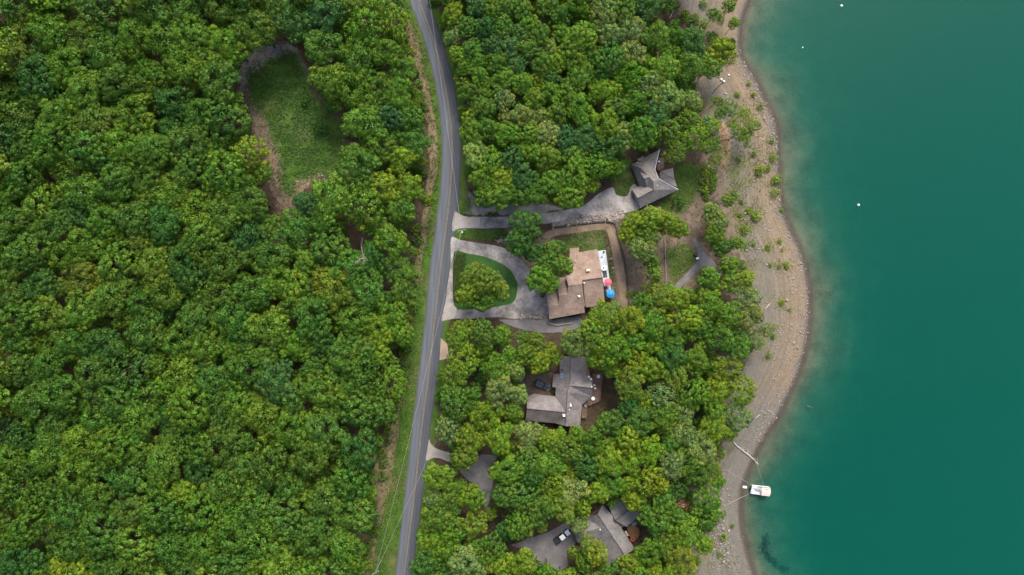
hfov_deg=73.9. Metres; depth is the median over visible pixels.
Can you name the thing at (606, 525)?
house
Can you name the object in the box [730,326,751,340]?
understorey tree
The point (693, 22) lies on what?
young tree
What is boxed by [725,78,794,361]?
weeds
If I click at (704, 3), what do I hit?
shrub
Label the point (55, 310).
broadleaf tree
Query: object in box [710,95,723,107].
young tree
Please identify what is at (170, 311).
understorey tree
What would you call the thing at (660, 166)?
deck
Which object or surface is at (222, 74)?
broadleaf tree
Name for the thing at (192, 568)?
broadleaf tree
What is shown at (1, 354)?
broadleaf tree
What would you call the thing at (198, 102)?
broadleaf tree
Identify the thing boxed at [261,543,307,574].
broadleaf tree
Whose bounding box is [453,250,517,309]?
lawn
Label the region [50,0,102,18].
broadleaf tree
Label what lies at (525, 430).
understorey tree
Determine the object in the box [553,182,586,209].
understorey tree
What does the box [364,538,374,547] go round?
verge bush
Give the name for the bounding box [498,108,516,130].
understorey tree
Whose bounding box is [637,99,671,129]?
broadleaf tree
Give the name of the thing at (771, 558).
water weed
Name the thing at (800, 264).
shore stones
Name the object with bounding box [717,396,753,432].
broadleaf tree
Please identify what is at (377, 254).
understorey tree
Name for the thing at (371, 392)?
understorey tree
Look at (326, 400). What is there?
broadleaf tree
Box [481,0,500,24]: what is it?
understorey tree
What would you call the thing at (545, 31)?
understorey tree
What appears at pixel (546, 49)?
understorey tree
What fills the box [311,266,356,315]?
broadleaf tree
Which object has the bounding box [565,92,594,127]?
understorey tree
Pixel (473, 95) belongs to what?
understorey tree
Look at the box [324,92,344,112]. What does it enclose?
understorey tree
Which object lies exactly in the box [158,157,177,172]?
understorey tree
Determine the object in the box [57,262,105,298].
broadleaf tree
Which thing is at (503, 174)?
understorey tree
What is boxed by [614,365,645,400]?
broadleaf tree
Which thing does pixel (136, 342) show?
broadleaf tree
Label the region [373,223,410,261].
broadleaf tree
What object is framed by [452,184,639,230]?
driveway
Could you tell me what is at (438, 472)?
broadleaf tree
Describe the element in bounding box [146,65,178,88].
understorey tree
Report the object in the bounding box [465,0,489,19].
understorey tree
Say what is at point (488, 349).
broadleaf tree
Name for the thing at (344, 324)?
broadleaf tree
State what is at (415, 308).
verge bush
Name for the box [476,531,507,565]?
broadleaf tree
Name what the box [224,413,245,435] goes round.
understorey tree
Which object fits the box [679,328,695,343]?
understorey tree
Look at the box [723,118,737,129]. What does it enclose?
young tree
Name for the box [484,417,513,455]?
broadleaf tree
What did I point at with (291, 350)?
broadleaf tree
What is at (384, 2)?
broadleaf tree
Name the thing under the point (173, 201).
broadleaf tree
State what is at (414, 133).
broadleaf tree
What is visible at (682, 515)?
understorey tree
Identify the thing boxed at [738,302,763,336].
understorey tree
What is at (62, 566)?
broadleaf tree
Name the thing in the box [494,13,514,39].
understorey tree
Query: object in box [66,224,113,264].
broadleaf tree
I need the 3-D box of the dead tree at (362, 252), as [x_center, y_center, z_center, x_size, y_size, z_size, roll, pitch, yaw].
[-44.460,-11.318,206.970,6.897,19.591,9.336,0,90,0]
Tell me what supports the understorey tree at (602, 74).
on the ground at (610, 396)
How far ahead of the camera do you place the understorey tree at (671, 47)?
209.86 m
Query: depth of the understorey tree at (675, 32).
208.78 m
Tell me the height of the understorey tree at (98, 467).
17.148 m
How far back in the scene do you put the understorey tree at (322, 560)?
201.59 m
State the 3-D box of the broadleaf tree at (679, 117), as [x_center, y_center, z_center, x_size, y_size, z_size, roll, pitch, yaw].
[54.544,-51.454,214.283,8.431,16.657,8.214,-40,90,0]
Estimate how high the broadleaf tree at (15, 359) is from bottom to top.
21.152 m
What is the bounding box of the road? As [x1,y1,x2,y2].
[395,0,461,574]
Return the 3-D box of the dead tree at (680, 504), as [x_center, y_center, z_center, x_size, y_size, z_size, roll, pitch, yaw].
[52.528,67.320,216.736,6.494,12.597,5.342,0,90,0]
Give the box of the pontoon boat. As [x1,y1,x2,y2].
[749,485,770,495]
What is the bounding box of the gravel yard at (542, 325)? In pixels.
[500,315,581,332]
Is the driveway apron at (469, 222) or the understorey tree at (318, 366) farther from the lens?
the driveway apron at (469, 222)
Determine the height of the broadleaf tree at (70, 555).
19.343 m
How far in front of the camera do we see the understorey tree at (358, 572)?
202.63 m
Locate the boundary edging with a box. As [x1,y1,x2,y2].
[664,239,666,280]
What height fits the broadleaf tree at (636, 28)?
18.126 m
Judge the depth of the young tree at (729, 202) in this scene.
211.22 m
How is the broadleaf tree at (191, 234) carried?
on the ground at (610, 396)
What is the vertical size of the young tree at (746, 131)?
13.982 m
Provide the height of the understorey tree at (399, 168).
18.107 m
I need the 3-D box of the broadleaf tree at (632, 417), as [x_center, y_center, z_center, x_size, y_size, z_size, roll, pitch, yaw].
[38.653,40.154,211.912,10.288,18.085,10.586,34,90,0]
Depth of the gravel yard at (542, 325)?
216.96 m
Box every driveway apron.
[426,440,450,460]
[440,339,448,359]
[442,302,456,320]
[454,213,479,229]
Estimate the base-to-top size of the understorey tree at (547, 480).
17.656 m
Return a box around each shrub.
[301,96,309,106]
[314,119,327,134]
[495,229,502,237]
[500,230,507,238]
[669,1,680,10]
[672,194,684,208]
[677,10,689,19]
[694,555,700,564]
[697,18,707,28]
[699,0,707,7]
[699,177,708,186]
[699,185,709,193]
[700,162,709,169]
[701,169,709,176]
[703,194,710,200]
[706,182,716,191]
[708,165,717,174]
[709,173,718,183]
[717,510,726,520]
[720,533,728,540]
[732,190,739,197]
[740,226,749,234]
[751,209,761,221]
[754,165,765,174]
[771,175,780,183]
[772,188,779,196]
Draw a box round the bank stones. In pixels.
[708,469,732,570]
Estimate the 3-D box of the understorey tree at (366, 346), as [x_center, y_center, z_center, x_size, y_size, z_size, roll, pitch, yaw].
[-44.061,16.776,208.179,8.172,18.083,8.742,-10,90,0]
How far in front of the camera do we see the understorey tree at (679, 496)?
209.36 m
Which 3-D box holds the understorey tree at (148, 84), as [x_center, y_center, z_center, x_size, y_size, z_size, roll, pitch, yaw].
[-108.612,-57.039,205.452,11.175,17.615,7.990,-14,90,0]
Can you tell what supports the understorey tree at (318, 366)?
on the ground at (610, 396)
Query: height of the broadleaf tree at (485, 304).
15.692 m
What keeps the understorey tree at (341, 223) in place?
on the ground at (610, 396)
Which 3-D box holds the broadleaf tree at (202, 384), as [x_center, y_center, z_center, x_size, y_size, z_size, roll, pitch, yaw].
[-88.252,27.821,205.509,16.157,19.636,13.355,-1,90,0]
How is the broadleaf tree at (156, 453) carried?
on the ground at (610, 396)
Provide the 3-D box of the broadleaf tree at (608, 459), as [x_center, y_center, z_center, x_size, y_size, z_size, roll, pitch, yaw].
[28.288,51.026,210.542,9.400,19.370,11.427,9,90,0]
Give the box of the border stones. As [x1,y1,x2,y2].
[495,231,511,243]
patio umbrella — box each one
[604,278,611,285]
[606,290,614,297]
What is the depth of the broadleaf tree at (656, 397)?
206.98 m
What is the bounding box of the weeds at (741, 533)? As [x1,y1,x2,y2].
[692,227,765,574]
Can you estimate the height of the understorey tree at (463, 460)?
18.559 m
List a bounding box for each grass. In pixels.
[244,49,338,197]
[366,1,441,574]
[458,159,701,302]
[658,162,703,282]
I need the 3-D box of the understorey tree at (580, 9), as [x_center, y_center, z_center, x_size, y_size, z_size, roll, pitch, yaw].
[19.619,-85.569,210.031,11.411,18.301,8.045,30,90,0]
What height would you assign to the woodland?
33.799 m
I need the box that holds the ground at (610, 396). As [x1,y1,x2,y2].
[0,0,748,574]
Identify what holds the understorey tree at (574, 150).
on the ground at (610, 396)
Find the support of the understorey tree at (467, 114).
on the ground at (610, 396)
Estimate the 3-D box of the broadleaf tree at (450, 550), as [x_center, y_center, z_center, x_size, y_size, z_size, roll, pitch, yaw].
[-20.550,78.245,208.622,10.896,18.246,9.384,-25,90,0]
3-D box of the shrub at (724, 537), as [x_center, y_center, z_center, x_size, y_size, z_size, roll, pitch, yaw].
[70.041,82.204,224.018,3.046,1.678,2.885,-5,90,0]
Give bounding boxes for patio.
[570,247,578,264]
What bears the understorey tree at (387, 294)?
on the ground at (610, 396)
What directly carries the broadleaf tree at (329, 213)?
on the ground at (610, 396)
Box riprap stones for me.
[551,210,623,229]
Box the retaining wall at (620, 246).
[553,221,629,304]
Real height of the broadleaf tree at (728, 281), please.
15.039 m
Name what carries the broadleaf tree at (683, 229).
on the ground at (610, 396)
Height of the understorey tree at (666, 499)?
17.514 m
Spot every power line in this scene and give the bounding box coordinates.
[375,282,448,571]
[430,6,460,223]
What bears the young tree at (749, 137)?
on the beach
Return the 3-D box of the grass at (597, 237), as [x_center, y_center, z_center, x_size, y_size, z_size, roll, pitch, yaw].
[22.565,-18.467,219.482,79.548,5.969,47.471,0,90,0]
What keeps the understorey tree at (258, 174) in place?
on the ground at (610, 396)
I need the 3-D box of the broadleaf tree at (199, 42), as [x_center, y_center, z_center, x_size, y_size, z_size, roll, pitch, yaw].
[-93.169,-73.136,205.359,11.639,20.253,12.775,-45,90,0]
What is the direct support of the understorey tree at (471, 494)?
on the ground at (610, 396)
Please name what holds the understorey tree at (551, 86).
on the ground at (610, 396)
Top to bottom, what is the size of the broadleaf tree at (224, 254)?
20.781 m
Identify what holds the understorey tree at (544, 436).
on the ground at (610, 396)
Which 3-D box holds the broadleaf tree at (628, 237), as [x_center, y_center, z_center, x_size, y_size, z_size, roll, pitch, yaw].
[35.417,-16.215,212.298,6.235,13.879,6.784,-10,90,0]
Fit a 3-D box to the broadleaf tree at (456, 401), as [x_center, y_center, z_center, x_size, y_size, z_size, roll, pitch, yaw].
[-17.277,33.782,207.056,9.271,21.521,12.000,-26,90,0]
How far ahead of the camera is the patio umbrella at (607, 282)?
214.04 m
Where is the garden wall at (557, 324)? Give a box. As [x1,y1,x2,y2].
[546,318,571,325]
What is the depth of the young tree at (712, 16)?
213.69 m
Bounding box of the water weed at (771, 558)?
[759,533,788,573]
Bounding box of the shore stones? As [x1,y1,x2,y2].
[724,48,809,442]
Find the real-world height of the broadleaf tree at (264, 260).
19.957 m
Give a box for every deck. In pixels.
[581,373,601,417]
[598,250,610,291]
[627,524,639,539]
[656,157,664,170]
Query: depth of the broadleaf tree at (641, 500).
208.04 m
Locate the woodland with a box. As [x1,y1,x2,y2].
[0,0,737,574]
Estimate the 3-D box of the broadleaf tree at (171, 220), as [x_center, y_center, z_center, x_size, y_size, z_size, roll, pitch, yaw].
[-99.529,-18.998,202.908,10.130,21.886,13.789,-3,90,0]
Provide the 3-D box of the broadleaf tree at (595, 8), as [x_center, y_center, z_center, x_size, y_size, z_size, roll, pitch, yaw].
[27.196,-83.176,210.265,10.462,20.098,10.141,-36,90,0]
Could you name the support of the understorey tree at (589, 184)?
on the ground at (610, 396)
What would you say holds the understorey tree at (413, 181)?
on the ground at (610, 396)
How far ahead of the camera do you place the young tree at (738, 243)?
211.20 m
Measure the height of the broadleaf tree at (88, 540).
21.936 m
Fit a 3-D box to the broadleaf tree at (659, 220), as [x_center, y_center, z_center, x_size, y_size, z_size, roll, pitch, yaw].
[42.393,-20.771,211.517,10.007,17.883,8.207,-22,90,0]
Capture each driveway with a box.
[441,237,548,320]
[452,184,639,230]
[511,523,576,570]
[519,372,554,395]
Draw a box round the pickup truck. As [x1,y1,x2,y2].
[553,528,570,544]
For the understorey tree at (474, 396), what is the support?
on the ground at (610, 396)
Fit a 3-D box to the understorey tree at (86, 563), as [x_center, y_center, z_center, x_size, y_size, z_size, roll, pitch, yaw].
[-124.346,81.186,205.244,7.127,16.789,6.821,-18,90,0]
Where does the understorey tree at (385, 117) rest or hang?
on the ground at (610, 396)
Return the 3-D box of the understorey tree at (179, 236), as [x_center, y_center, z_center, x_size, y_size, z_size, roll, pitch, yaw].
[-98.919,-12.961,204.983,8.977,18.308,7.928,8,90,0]
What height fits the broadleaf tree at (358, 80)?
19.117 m
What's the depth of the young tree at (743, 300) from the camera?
208.70 m
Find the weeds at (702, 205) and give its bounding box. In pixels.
[606,94,769,305]
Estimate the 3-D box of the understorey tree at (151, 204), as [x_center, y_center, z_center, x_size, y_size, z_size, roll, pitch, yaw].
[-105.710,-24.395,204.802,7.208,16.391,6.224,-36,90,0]
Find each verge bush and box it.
[361,551,371,559]
[362,558,373,569]
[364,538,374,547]
[367,525,378,537]
[376,448,387,459]
[378,471,388,480]
[379,460,388,467]
[383,426,393,435]
[398,348,408,358]
[398,359,408,368]
[398,368,407,377]
[403,314,412,322]
[404,43,414,54]
[408,279,418,290]
[408,303,418,313]
[410,224,420,234]
[411,66,419,75]
[412,235,422,245]
[414,78,422,86]
[417,168,427,177]
[419,99,428,110]
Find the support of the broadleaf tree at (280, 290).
on the ground at (610, 396)
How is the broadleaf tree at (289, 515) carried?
on the ground at (610, 396)
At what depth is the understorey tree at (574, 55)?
203.32 m
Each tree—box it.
[0,0,26,28]
[0,16,41,42]
[0,23,28,77]
[0,66,11,83]
[0,80,13,114]
[0,99,41,145]
[0,121,27,166]
[0,178,15,222]
[0,204,41,240]
[0,226,32,268]
[0,249,38,282]
[0,268,23,320]
[0,296,48,340]
[0,322,26,360]
[0,330,40,353]
[0,347,49,388]
[0,384,22,401]
[0,415,22,446]
[0,440,32,476]
[0,470,14,507]
[0,500,27,533]
[0,519,35,547]
[0,528,18,560]
[0,533,53,574]
[0,566,31,574]
[1,232,65,270]
[1,467,26,485]
[1,473,55,520]
[1,507,49,551]
[3,80,32,104]
[4,155,53,199]
[4,422,57,449]
[5,138,37,166]
[8,404,46,423]
[9,382,65,426]
[10,53,66,97]
[17,1,46,30]
[17,258,58,306]
[17,452,43,478]
[18,92,49,114]
[21,177,61,235]
[22,344,39,361]
[23,128,49,143]
[24,10,69,54]
[24,371,48,390]
[27,42,44,58]
[27,343,78,385]
[28,295,76,339]
[28,430,83,475]
[29,561,56,574]
[30,116,67,134]
[30,208,77,245]
[31,118,82,165]
[31,331,52,352]
[32,499,65,518]
[33,470,54,485]
[34,408,81,447]
[34,474,72,504]
[36,374,91,413]
[36,516,67,550]
[38,0,55,15]
[38,40,79,65]
[38,91,87,132]
[42,79,78,99]
[43,46,87,89]
[43,547,72,567]
[44,148,91,194]
[45,487,98,540]
[46,525,101,572]
[46,555,93,574]
[47,238,93,271]
[48,324,101,364]
[49,193,74,215]
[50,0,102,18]
[54,277,71,296]
[55,454,105,497]
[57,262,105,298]
[57,287,116,333]
[58,19,101,56]
[59,170,109,217]
[60,424,114,469]
[62,130,109,171]
[62,205,89,229]
[64,69,106,112]
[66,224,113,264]
[67,106,120,141]
[68,394,91,413]
[71,394,121,435]
[73,351,124,403]
[76,0,127,32]
[76,327,126,366]
[76,554,96,574]
[77,509,124,558]
[78,480,116,518]
[82,31,129,79]
[84,200,124,237]
[85,544,124,574]
[87,277,136,319]
[89,21,128,49]
[89,150,125,176]
[90,422,137,469]
[91,556,128,574]
[92,452,119,477]
[93,62,145,102]
[93,161,134,204]
[93,386,120,402]
[94,122,148,167]
[95,240,141,290]
[97,381,149,423]
[100,96,125,113]
[100,224,127,248]
[102,453,150,498]
[102,499,126,519]
[107,346,150,392]
[108,197,161,242]
[108,483,150,532]
[108,550,157,574]
[109,92,158,135]
[111,305,148,329]
[112,524,160,567]
[116,8,151,63]
[117,400,162,447]
[123,152,164,200]
[123,279,157,323]
[123,305,165,358]
[124,228,151,256]
[125,433,162,465]
[126,79,158,102]
[127,53,167,81]
[127,378,174,417]
[130,0,172,35]
[130,129,179,167]
[130,241,179,288]
[138,353,173,377]
[139,487,188,533]
[141,19,182,68]
[141,196,161,214]
[143,267,195,311]
[143,560,167,573]
[144,341,169,359]
[144,433,188,491]
[145,475,178,500]
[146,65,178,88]
[146,170,194,219]
[147,198,185,245]
[148,398,185,430]
[150,81,202,123]
[152,520,192,572]
[153,322,201,361]
[153,422,186,449]
[154,304,174,321]
[154,352,203,396]
[155,112,190,140]
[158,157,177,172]
[159,231,185,257]
[163,240,208,291]
[163,382,211,432]
[164,0,209,27]
[165,40,208,86]
[165,478,198,506]
[166,120,211,165]
[168,510,200,535]
[169,425,213,465]
[171,13,210,60]
[171,554,205,574]
[173,291,217,342]
[174,150,213,188]
[176,188,219,231]
[179,97,220,135]
[180,526,230,567]
[181,214,224,261]
[182,283,203,299]
[182,454,212,485]
[182,486,230,532]
[188,324,227,367]
[188,361,237,403]
[190,275,237,314]
[195,135,227,165]
[198,53,240,105]
[198,395,233,433]
[199,43,218,71]
[199,461,246,511]
[200,0,249,23]
[200,422,247,470]
[201,148,246,199]
[201,239,251,280]
[203,101,252,152]
[204,24,251,68]
[204,543,251,574]
[207,191,243,237]
[208,510,262,553]
[209,292,254,343]
[212,97,229,115]
[212,226,233,243]
[214,380,267,424]
[214,491,248,521]
[218,337,241,361]
[223,142,245,158]
[223,345,269,392]
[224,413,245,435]
[226,212,270,258]
[227,174,270,221]
[228,328,259,352]
[229,134,271,168]
[229,270,277,311]
[229,451,258,481]
[230,2,276,52]
[231,486,278,532]
[231,571,261,574]
[236,430,257,453]
[241,248,258,271]
[241,395,281,442]
[243,475,264,498]
[243,516,291,561]
[246,305,290,350]
[246,543,276,573]
[249,164,274,184]
[249,227,293,276]
[250,435,289,489]
[252,355,295,404]
[253,475,275,493]
[254,342,280,367]
[256,0,291,20]
[256,213,282,240]
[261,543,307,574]
[263,257,308,305]
[265,438,286,448]
[266,496,314,542]
[269,0,317,44]
[271,406,315,451]
[273,350,292,365]
[273,468,305,506]
[275,207,314,254]
[275,374,306,418]
[277,295,304,322]
[278,324,320,361]
[281,453,302,472]
[285,531,306,555]
[288,435,338,478]
[291,193,316,216]
[292,295,331,341]
[293,249,317,277]
[294,0,317,20]
[295,473,312,490]
[295,516,336,558]
[297,368,346,412]
[297,546,329,574]
[298,353,331,375]
[300,277,320,299]
[300,476,350,515]
[301,0,348,36]
[302,26,348,69]
[302,403,343,452]
[303,208,336,241]
[306,62,347,101]
[306,327,336,355]
[307,226,351,273]
[308,505,328,529]
[311,170,349,226]
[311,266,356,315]
[315,556,352,574]
[319,333,362,379]
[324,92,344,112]
[325,518,366,571]
[326,248,369,289]
[327,440,348,461]
[328,217,347,234]
[328,301,380,336]
[328,394,345,419]
[328,494,376,534]
[329,452,374,504]
[330,0,366,19]
[330,371,362,401]
[333,16,350,38]
[334,65,377,111]
[334,387,387,429]
[335,33,381,80]
[335,142,382,190]
[338,426,350,442]
[339,183,384,234]
[340,103,388,147]
[340,426,378,479]
[342,0,388,56]
[343,552,366,574]
[345,350,383,390]
[346,267,384,318]
[350,332,376,357]
[356,237,367,263]
[361,235,384,275]
[362,0,397,23]
[362,129,400,163]
[363,380,381,401]
[364,214,387,236]
[364,314,391,348]
[366,38,404,67]
[366,71,393,105]
[367,170,399,203]
[368,339,392,365]
[370,394,398,427]
[372,97,388,114]
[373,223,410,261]
[373,364,405,403]
[375,254,412,284]
[377,105,406,133]
[377,290,393,308]
[377,300,408,328]
[380,354,398,373]
[381,4,411,41]
[382,75,413,109]
[385,194,415,223]
[386,126,408,143]
[386,146,421,174]
[388,54,416,88]
[388,320,414,346]
[390,272,417,307]
[395,125,433,157]
[395,171,425,204]
[398,104,423,130]
[407,548,441,574]
[415,526,440,549]
[418,193,437,207]
[419,499,454,533]
[421,462,457,491]
[422,488,442,507]
[430,529,462,562]
[430,571,445,574]
[434,405,461,444]
[436,0,455,9]
[436,483,467,519]
[436,515,466,542]
[436,560,457,574]
[439,381,470,420]
[441,0,463,25]
[441,362,466,393]
[442,25,462,45]
[445,320,473,351]
[446,544,481,574]
[447,340,479,378]
[449,46,466,65]
[449,443,478,470]
[454,277,478,307]
[454,422,485,456]
[456,15,478,37]
[456,57,470,77]
[457,82,484,104]
[457,483,486,511]
[457,509,487,541]
[458,116,484,144]
[458,261,486,285]
[460,37,481,61]
[461,105,479,126]
[461,386,481,402]
[462,140,487,169]
[463,400,479,417]
[463,538,482,554]
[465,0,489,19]
[466,50,489,69]
[468,168,492,194]
[468,318,494,345]
[468,398,505,431]
[469,64,490,87]
[469,96,496,119]
[470,286,496,311]
[471,266,502,300]
[472,553,489,574]
[473,186,491,208]
[473,336,492,356]
[474,15,496,40]
[474,116,501,142]
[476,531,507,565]
[479,76,502,98]
[479,145,502,173]
[479,351,510,385]
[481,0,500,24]
[481,33,502,55]
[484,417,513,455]
[485,51,507,74]
[485,184,516,211]
[485,375,515,409]
[488,453,527,485]
[488,549,514,574]
[489,279,509,302]
[490,163,514,190]
[491,325,511,347]
[491,478,517,507]
[492,66,517,89]
[492,122,521,148]
[493,86,515,114]
[494,0,515,23]
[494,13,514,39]
[494,519,513,541]
[495,143,524,171]
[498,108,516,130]
[499,344,517,363]
[500,35,520,59]
[502,359,524,381]
[503,401,523,422]
[504,228,531,257]
[505,507,535,539]
[505,546,537,574]
[506,52,529,74]
[506,162,539,189]
[506,187,530,206]
[507,478,540,510]
[508,209,543,243]
[508,384,528,404]
[509,104,536,129]
[510,0,532,20]
[510,71,532,95]
[511,23,530,46]
[512,420,543,450]
[514,38,542,63]
[515,343,538,365]
[515,441,542,473]
[516,139,541,163]
[517,14,538,31]
[518,121,542,145]
[518,466,544,488]
[521,178,550,205]
[522,87,546,110]
[523,240,543,262]
[524,330,547,352]
[526,106,548,124]
[526,263,554,293]
[526,494,555,528]
[528,20,550,47]
[528,72,547,90]
[528,351,551,374]
[530,51,551,77]
[533,142,561,172]
[534,119,559,146]
[535,254,551,269]
[535,447,567,480]
[536,0,559,16]
[536,558,560,574]
[537,428,558,450]
[537,475,565,498]
[539,37,556,61]
[539,273,560,294]
[540,78,562,103]
[541,68,562,85]
[541,168,567,194]
[542,341,563,365]
[543,101,566,129]
[543,239,568,261]
[547,429,583,463]
[548,46,567,72]
[549,495,575,525]
[551,4,573,26]
[551,23,573,44]
[551,254,573,276]
[553,124,575,154]
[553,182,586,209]
[557,83,577,106]
[558,155,588,193]
[558,462,578,480]
[558,475,590,506]
[558,566,576,574]
[559,40,587,69]
[559,60,593,92]
[559,326,591,357]
[561,0,591,19]
[561,143,587,167]
[564,20,597,50]
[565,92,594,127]
[565,122,605,151]
[568,424,585,444]
[570,13,589,26]
[571,448,603,481]
[571,515,589,534]
[574,548,594,574]
[575,493,591,519]
[577,425,612,455]
[578,44,602,69]
[578,152,614,179]
[580,172,600,192]
[580,316,609,355]
[580,532,607,566]
[584,0,619,24]
[584,346,610,370]
[584,481,609,503]
[586,78,622,105]
[588,298,619,330]
[589,63,612,81]
[589,108,619,142]
[589,133,625,163]
[591,438,621,476]
[591,560,627,574]
[592,20,625,46]
[594,37,626,75]
[595,408,623,435]
[595,463,626,498]
[601,97,629,122]
[601,330,631,366]
[603,358,624,378]
[607,121,634,152]
[608,419,640,455]
[609,305,645,336]
[610,0,634,25]
[610,59,649,90]
[612,13,647,43]
[612,84,628,100]
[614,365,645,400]
[614,446,642,477]
[616,553,639,572]
[617,37,646,66]
[617,225,638,244]
[617,393,638,415]
[619,475,640,493]
[620,86,651,116]
[620,209,647,234]
[620,344,653,373]
[620,490,646,511]
[621,329,647,352]
[623,400,655,436]
[625,563,650,574]
[627,115,657,151]
[628,0,665,23]
[628,236,657,261]
[630,292,654,314]
[632,534,667,566]
[633,70,663,99]
[633,464,670,496]
[634,52,651,74]
[634,226,660,244]
[634,433,666,469]
[636,390,653,408]
[636,505,673,537]
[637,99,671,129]
[637,307,665,341]
[638,205,668,232]
[638,356,669,381]
[639,337,661,356]
[640,19,670,53]
[643,255,660,267]
[644,283,676,313]
[644,380,680,408]
[645,266,662,281]
[646,559,661,574]
[648,48,681,83]
[648,401,680,434]
[651,80,685,115]
[652,322,683,348]
[652,487,678,517]
[653,526,678,552]
[655,211,681,235]
[655,338,687,374]
[655,448,685,480]
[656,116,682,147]
[656,561,681,574]
[659,434,681,455]
[661,25,686,45]
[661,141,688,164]
[662,39,680,62]
[663,304,703,331]
[663,362,687,394]
[664,545,697,574]
[666,287,697,310]
[667,220,689,238]
[667,480,688,501]
[668,397,696,428]
[668,414,699,448]
[669,505,687,529]
[672,52,707,81]
[672,516,703,548]
[673,491,689,509]
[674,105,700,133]
[675,377,710,411]
[675,446,691,463]
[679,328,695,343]
[680,25,706,57]
[680,90,702,111]
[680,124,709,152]
[681,455,716,486]
[684,346,709,378]
[685,13,699,27]
[685,429,716,465]
[686,504,717,531]
[689,317,713,338]
[690,477,720,520]
[692,338,709,352]
[693,534,712,554]
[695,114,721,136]
[695,266,720,291]
[695,288,723,318]
[696,416,733,446]
[697,53,722,79]
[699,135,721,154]
[701,35,737,66]
[702,201,721,220]
[702,223,724,243]
[702,322,736,354]
[703,390,724,424]
[704,360,719,379]
[704,374,733,406]
[706,7,721,22]
[706,210,728,232]
[707,154,722,165]
[709,237,733,257]
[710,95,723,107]
[711,352,743,381]
[714,106,727,119]
[715,300,745,329]
[716,256,739,275]
[717,193,735,207]
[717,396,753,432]
[718,270,745,292]
[720,97,738,117]
[721,0,736,14]
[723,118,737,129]
[725,16,739,33]
[725,235,742,249]
[726,334,751,359]
[726,374,756,405]
[728,123,748,141]
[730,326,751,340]
[733,107,750,120]
[734,286,762,311]
[735,239,749,251]
[736,270,754,286]
[738,132,752,142]
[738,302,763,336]
[741,118,761,132]
[744,334,766,350]
[756,323,778,337]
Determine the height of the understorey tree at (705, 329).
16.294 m
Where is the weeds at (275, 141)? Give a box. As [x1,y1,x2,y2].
[235,40,347,213]
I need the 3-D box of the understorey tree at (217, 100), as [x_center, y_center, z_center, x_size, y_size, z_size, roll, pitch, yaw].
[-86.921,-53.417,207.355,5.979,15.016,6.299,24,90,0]
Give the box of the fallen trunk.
[734,442,757,463]
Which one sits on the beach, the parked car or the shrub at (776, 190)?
the shrub at (776, 190)
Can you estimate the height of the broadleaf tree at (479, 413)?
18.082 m
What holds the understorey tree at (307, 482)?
on the ground at (610, 396)
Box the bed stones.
[518,312,547,320]
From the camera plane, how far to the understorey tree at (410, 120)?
201.49 m
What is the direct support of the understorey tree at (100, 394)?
on the ground at (610, 396)
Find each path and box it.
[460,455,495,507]
[544,224,626,305]
[673,238,720,289]
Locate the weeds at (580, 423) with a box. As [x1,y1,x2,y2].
[428,289,751,571]
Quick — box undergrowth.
[0,0,754,574]
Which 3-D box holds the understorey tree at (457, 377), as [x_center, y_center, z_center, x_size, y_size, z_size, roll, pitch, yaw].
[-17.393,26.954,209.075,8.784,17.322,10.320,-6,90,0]
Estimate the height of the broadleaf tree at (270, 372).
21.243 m
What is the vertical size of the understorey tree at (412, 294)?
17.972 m
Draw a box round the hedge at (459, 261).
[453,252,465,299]
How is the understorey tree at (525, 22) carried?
on the ground at (610, 396)
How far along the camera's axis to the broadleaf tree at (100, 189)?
193.91 m
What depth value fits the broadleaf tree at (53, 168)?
197.42 m
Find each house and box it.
[525,356,592,425]
[546,249,604,318]
[570,497,638,564]
[631,149,678,207]
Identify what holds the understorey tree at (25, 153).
on the ground at (610, 396)
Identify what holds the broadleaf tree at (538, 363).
on the ground at (610, 396)
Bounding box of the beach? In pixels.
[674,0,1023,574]
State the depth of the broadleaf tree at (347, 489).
198.71 m
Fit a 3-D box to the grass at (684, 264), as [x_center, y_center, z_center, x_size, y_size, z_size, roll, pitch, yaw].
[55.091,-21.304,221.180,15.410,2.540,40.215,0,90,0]
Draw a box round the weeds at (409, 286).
[343,11,440,574]
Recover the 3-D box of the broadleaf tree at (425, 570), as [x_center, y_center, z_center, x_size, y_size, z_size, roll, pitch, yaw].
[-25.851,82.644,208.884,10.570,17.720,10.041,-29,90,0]
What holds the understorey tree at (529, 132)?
on the ground at (610, 396)
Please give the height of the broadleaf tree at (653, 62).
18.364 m
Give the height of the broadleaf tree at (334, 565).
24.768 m
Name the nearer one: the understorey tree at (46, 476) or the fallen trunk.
the understorey tree at (46, 476)
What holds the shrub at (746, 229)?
on the beach
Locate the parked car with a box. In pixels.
[533,379,548,389]
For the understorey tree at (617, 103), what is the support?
on the ground at (610, 396)
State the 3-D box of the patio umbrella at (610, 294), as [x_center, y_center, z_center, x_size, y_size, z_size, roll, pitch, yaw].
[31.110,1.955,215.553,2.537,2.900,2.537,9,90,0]
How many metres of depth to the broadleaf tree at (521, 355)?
202.78 m
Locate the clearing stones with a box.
[289,171,327,194]
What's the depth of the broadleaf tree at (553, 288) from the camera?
204.26 m
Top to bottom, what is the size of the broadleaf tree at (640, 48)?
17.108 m
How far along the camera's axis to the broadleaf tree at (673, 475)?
207.56 m
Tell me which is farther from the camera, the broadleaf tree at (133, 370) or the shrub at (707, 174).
the shrub at (707, 174)
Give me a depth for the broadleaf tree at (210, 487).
198.99 m
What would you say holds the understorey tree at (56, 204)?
on the ground at (610, 396)
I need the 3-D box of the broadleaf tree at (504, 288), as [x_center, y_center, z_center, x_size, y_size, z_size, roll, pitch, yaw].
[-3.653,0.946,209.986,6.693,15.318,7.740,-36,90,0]
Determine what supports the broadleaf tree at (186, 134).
on the ground at (610, 396)
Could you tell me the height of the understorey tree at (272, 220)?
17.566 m

